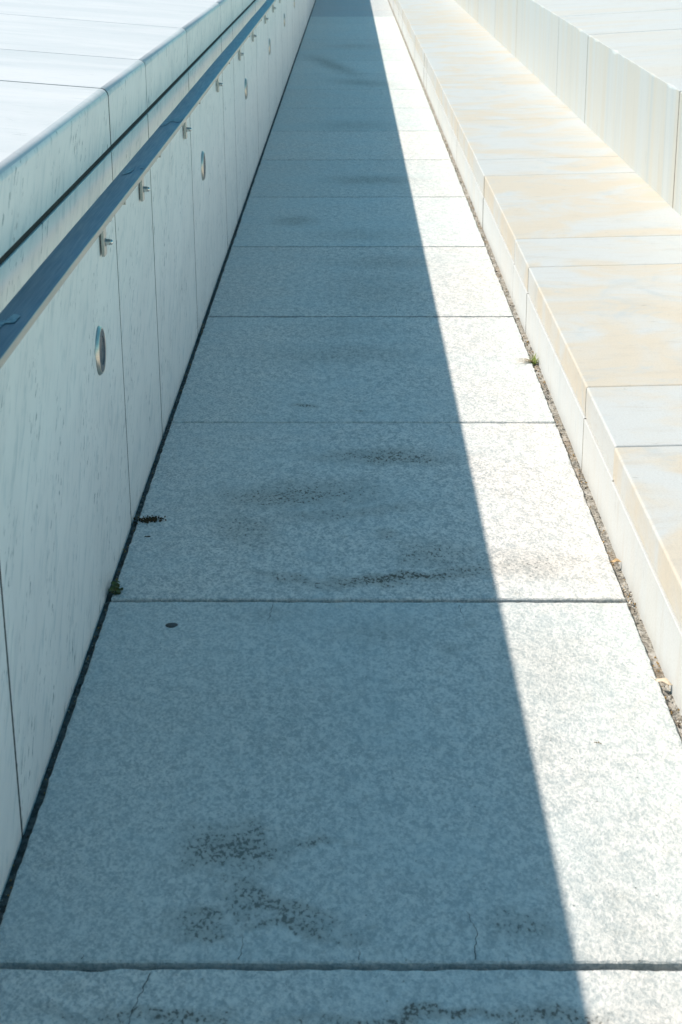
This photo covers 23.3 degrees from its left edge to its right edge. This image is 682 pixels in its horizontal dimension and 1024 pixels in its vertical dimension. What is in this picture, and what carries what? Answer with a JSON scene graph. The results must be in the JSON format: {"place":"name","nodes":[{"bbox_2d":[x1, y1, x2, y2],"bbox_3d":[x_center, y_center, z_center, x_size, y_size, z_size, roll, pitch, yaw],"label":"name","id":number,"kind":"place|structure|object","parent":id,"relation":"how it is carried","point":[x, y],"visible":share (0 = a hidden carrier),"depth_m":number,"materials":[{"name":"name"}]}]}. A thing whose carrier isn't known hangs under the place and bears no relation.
{"place":"outdoors","nodes":[
{"label":"outdoors","id":0,"kind":"place"},
{"bbox_2d":[0,0,681,1023],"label":"walkway","id":1,"kind":"structure","parent":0,"point":[330,752],"depth_m":3.62,"materials":[{"name":"stone"}]},
{"bbox_2d":[108,579,122,594],"bbox_3d":[-0.559,0.191,4.112,0.037,0.032,0.076,0,20,0],"label":"leafy weed","id":2,"kind":"object","parent":1,"relation":"on","point":[115,588],"visible":1,"depth_m":4.10,"materials":[{"name":"green plant"}]},
{"bbox_2d":[133,515,165,523],"bbox_3d":[-0.530,0.021,4.585,0.094,0.010,0.065,-15,25,-34],"label":"moss clump","id":3,"kind":"object","parent":1,"relation":"on","point":[150,519],"visible":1,"depth_m":4.58,"materials":[{"name":"plant"}]},
{"bbox_2d":[0,0,315,924],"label":"gutter strip","id":4,"kind":"object","parent":1,"relation":"on","point":[52,760],"visible":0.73,"depth_m":3.92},
{"bbox_2d":[0,221,239,909],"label":"loose gravel","id":5,"kind":"structure","parent":4,"relation":"on","point":[122,565],"depth_m":4.30,"materials":[{"name":"grey gravel"}]},
{"bbox_2d":[165,623,177,627],"bbox_3d":[-0.402,0.267,3.917,0.027,0.003,0.027,11,23,29],"label":"gum spot","id":6,"kind":"object","parent":1,"relation":"on","point":[170,625],"visible":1,"depth_m":3.91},
{"bbox_2d":[388,0,681,740],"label":"gravel strip","id":7,"kind":"object","parent":1,"relation":"on","point":[643,635],"visible":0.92,"depth_m":5.02,"materials":[{"name":"gravel"}]},
{"bbox_2d":[515,353,538,363],"bbox_3d":[0.698,-0.565,6.158,0.131,0.046,0.080,0,20,0],"label":"grass tuft","id":8,"kind":"object","parent":7,"relation":"on","point":[533,361],"visible":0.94,"depth_m":6.16,"materials":[{"name":"green plant"}]},
{"bbox_2d":[650,676,671,684],"bbox_3d":[0.697,0.367,3.602,0.054,0.010,0.016,18,38,27],"label":"dead leaf","id":9,"kind":"object","parent":7,"relation":"on","point":[665,680],"visible":1,"depth_m":3.60,"materials":[{"name":"beige plant"}]},
{"bbox_2d":[445,143,681,732],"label":"loose gravel","id":10,"kind":"structure","parent":0,"point":[632,606],"depth_m":4.85,"materials":[{"name":"gravel"}]},
{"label":"ground","id":11,"kind":"structure","parent":0,"visible":0},
{"bbox_2d":[0,0,314,899],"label":"retaining wall","id":12,"kind":"structure","parent":11,"relation":"on","point":[92,94],"depth_m":4.15,"materials":[{"name":"stone"}]},
{"bbox_2d":[95,326,105,375],"bbox_3d":[-0.582,-0.390,3.999,0.013,0.120,0.120,0,20,0],"label":"wall light","id":13,"kind":"object","parent":12,"relation":"attached to","point":[100,348],"visible":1,"depth_m":3.97,"materials":[{"name":"metal"}]},
{"bbox_2d":[0,0,279,368],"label":"handrail","id":14,"kind":"object","parent":12,"relation":"attached to","point":[24,308],"visible":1,"depth_m":3.54,"materials":[{"name":"metal"}]},
{"bbox_2d":[201,151,205,179],"bbox_3d":[-0.568,-1.425,6.814,0.013,0.120,0.120,0,20,0],"label":"wall light","id":15,"kind":"object","parent":12,"relation":"attached to","point":[203,166],"visible":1,"depth_m":6.78,"materials":[{"name":"metal"}]},
{"bbox_2d":[245,78,247,98],"bbox_3d":[-0.554,-2.464,9.639,0.013,0.120,0.120,0,20,0],"label":"wall light","id":16,"kind":"object","parent":12,"relation":"attached to","point":[246,91],"visible":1,"depth_m":9.60,"materials":[{"name":"metal"}]},
{"bbox_2d":[389,0,681,715],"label":"step","id":17,"kind":"object","parent":11,"relation":"on","point":[580,220],"visible":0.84,"depth_m":6.49,"materials":[{"name":"stone"}]},
{"bbox_2d":[454,0,681,216],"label":"wall","id":18,"kind":"structure","parent":17,"relation":"on","point":[608,73],"depth_m":10.10,"materials":[{"name":"stone"}]}
]}

